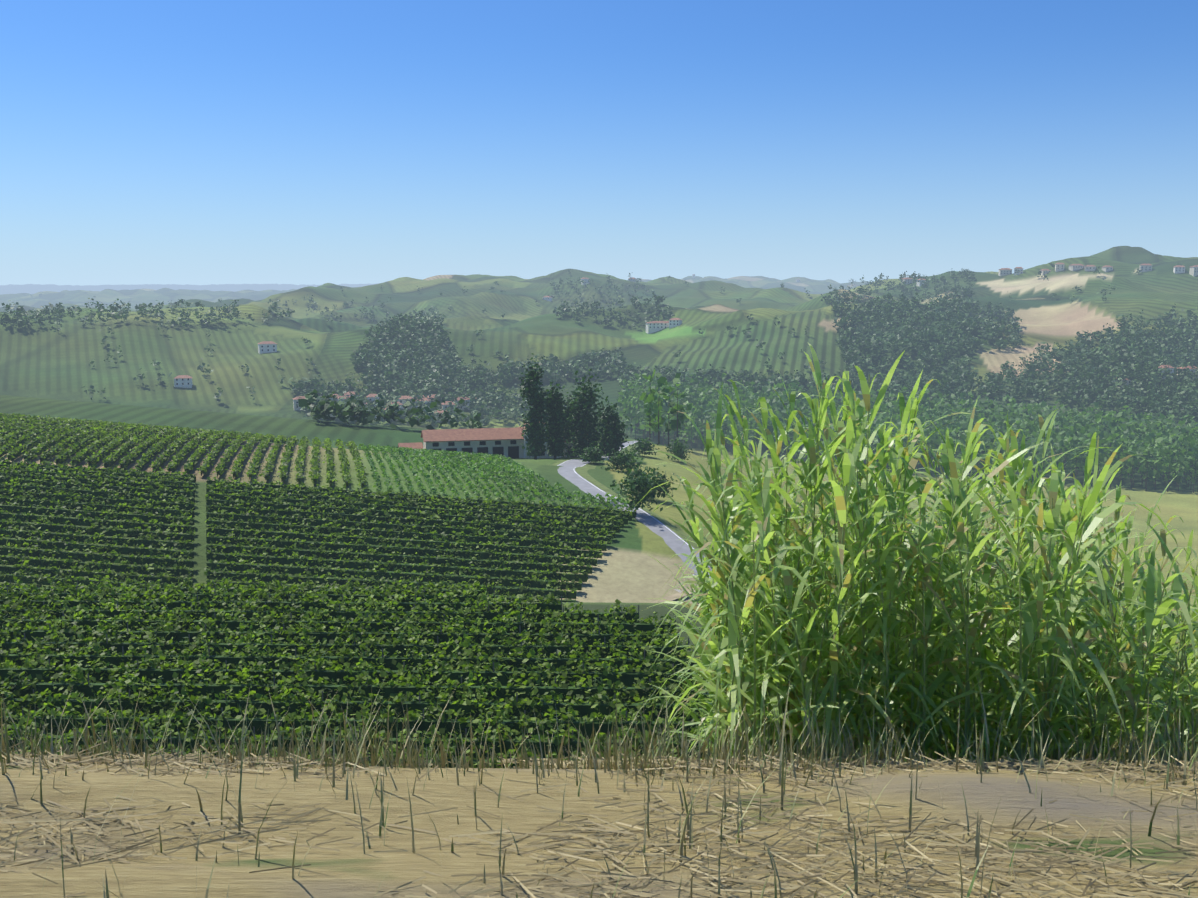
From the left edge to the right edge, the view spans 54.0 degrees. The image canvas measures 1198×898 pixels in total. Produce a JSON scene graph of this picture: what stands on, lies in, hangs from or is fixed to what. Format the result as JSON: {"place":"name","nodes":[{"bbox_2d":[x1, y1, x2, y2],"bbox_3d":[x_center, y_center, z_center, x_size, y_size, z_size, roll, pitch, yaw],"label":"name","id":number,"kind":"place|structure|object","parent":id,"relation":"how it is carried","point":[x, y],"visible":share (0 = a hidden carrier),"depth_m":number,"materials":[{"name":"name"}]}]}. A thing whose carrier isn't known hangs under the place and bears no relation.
{"place":"outdoors","nodes":[
{"label":"outdoors","id":0,"kind":"place"},
{"bbox_2d":[0,246,1197,757],"bbox_3d":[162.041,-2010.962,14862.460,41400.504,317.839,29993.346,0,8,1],"label":"hilly terrain","id":1,"kind":"structure","parent":0,"point":[46,368],"depth_m":861.59,"materials":[{"name":"green plant"}]},
{"bbox_2d":[0,413,367,489],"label":"vineyard","id":2,"kind":"object","parent":1,"relation":"on","point":[18,431],"visible":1,"depth_m":203.11,"materials":[{"name":"green plant"}]},
{"bbox_2d":[0,457,635,601],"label":"vineyard","id":3,"kind":"object","parent":1,"relation":"on","point":[502,524],"visible":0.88,"depth_m":156.29,"materials":[{"name":"green plant"}]},
{"bbox_2d":[0,576,751,768],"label":"vineyard","id":4,"kind":"object","parent":1,"relation":"on","point":[221,651],"visible":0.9,"depth_m":69.31,"materials":[{"name":"green plant"}]},
{"bbox_2d":[398,422,587,457],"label":"farmhouse","id":5,"kind":"object","parent":1,"relation":"on","point":[507,442],"visible":0.35,"depth_m":288.04,"materials":[{"name":"paint"}]},
{"bbox_2d":[358,443,634,509],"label":"vineyard","id":6,"kind":"object","parent":1,"relation":"on","point":[508,464],"visible":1,"depth_m":200.17,"materials":[{"name":"green plant"}]},
{"bbox_2d":[517,353,631,459],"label":"cypress trees","id":7,"kind":"object","parent":1,"relation":"on","point":[571,420],"depth_m":282.33,"materials":[{"name":"green plant"}]},
{"bbox_2d":[0,263,1197,429],"bbox_3d":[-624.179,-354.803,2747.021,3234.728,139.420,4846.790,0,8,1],"label":"woods tree","id":8,"kind":"object","parent":1,"relation":"on","point":[354,408],"visible":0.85,"depth_m":839.03,"materials":[{"name":"green plant"}]},
{"bbox_2d":[552,441,715,560],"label":"road shoulder","id":9,"kind":"object","parent":1,"relation":"on","point":[582,471],"visible":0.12,"depth_m":200.55},
{"bbox_2d":[578,437,693,511],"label":"roadside tree","id":10,"kind":"object","parent":1,"relation":"on","point":[641,484],"depth_m":198.18,"materials":[{"name":"green plant"}]},
{"bbox_2d":[651,585,698,602],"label":"dirt track","id":11,"kind":"structure","parent":1,"relation":"on","point":[673,597],"depth_m":149.12,"materials":[{"name":"beige soil"}]},
{"bbox_2d":[173,263,1197,421],"bbox_3d":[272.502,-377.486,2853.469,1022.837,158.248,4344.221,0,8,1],"label":"village houses","id":12,"kind":"structure","parent":1,"relation":"on","point":[183,381],"depth_m":1031.01,"materials":[{"name":"paint"}]},
{"bbox_2d":[616,368,1197,492],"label":"woodland","id":13,"kind":"object","parent":1,"relation":"on","point":[663,393],"depth_m":627.95,"materials":[{"name":"green plant"}]},
{"bbox_2d":[637,343,1197,771],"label":"reeds","id":14,"kind":"object","parent":1,"relation":"on","point":[1054,635],"visible":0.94,"depth_m":6.86,"materials":[{"name":"green plant"}]},
{"bbox_2d":[0,765,1197,897],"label":"verge ground","id":15,"kind":"structure","parent":0,"point":[345,871],"depth_m":5.04,"materials":[{"name":"soil"}]},
{"bbox_2d":[0,741,1197,897],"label":"verge straw strands","id":16,"kind":"object","parent":15,"relation":"on","point":[932,765],"visible":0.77,"depth_m":4.89},
{"bbox_2d":[0,673,1197,897],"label":"dry verge grass","id":17,"kind":"structure","parent":15,"relation":"on","point":[354,755],"depth_m":5.84,"materials":[{"name":"plant"}]},
{"bbox_2d":[0,0,1197,285],"label":"sky","id":18,"kind":"structure","parent":0,"point":[180,142],"materials":[{"name":"blue"}]},
{"bbox_2d":[558,441,865,578],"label":"road asphalt","id":19,"kind":"structure","parent":0,"point":[673,542],"depth_m":179.31,"materials":[{"name":"grey asphalt"}]},
{"bbox_2d":[573,442,693,548],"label":"road edge line","id":20,"kind":"object","parent":19,"relation":"on","point":[638,508],"visible":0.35,"depth_m":180.32,"materials":[{"name":"white paint"}]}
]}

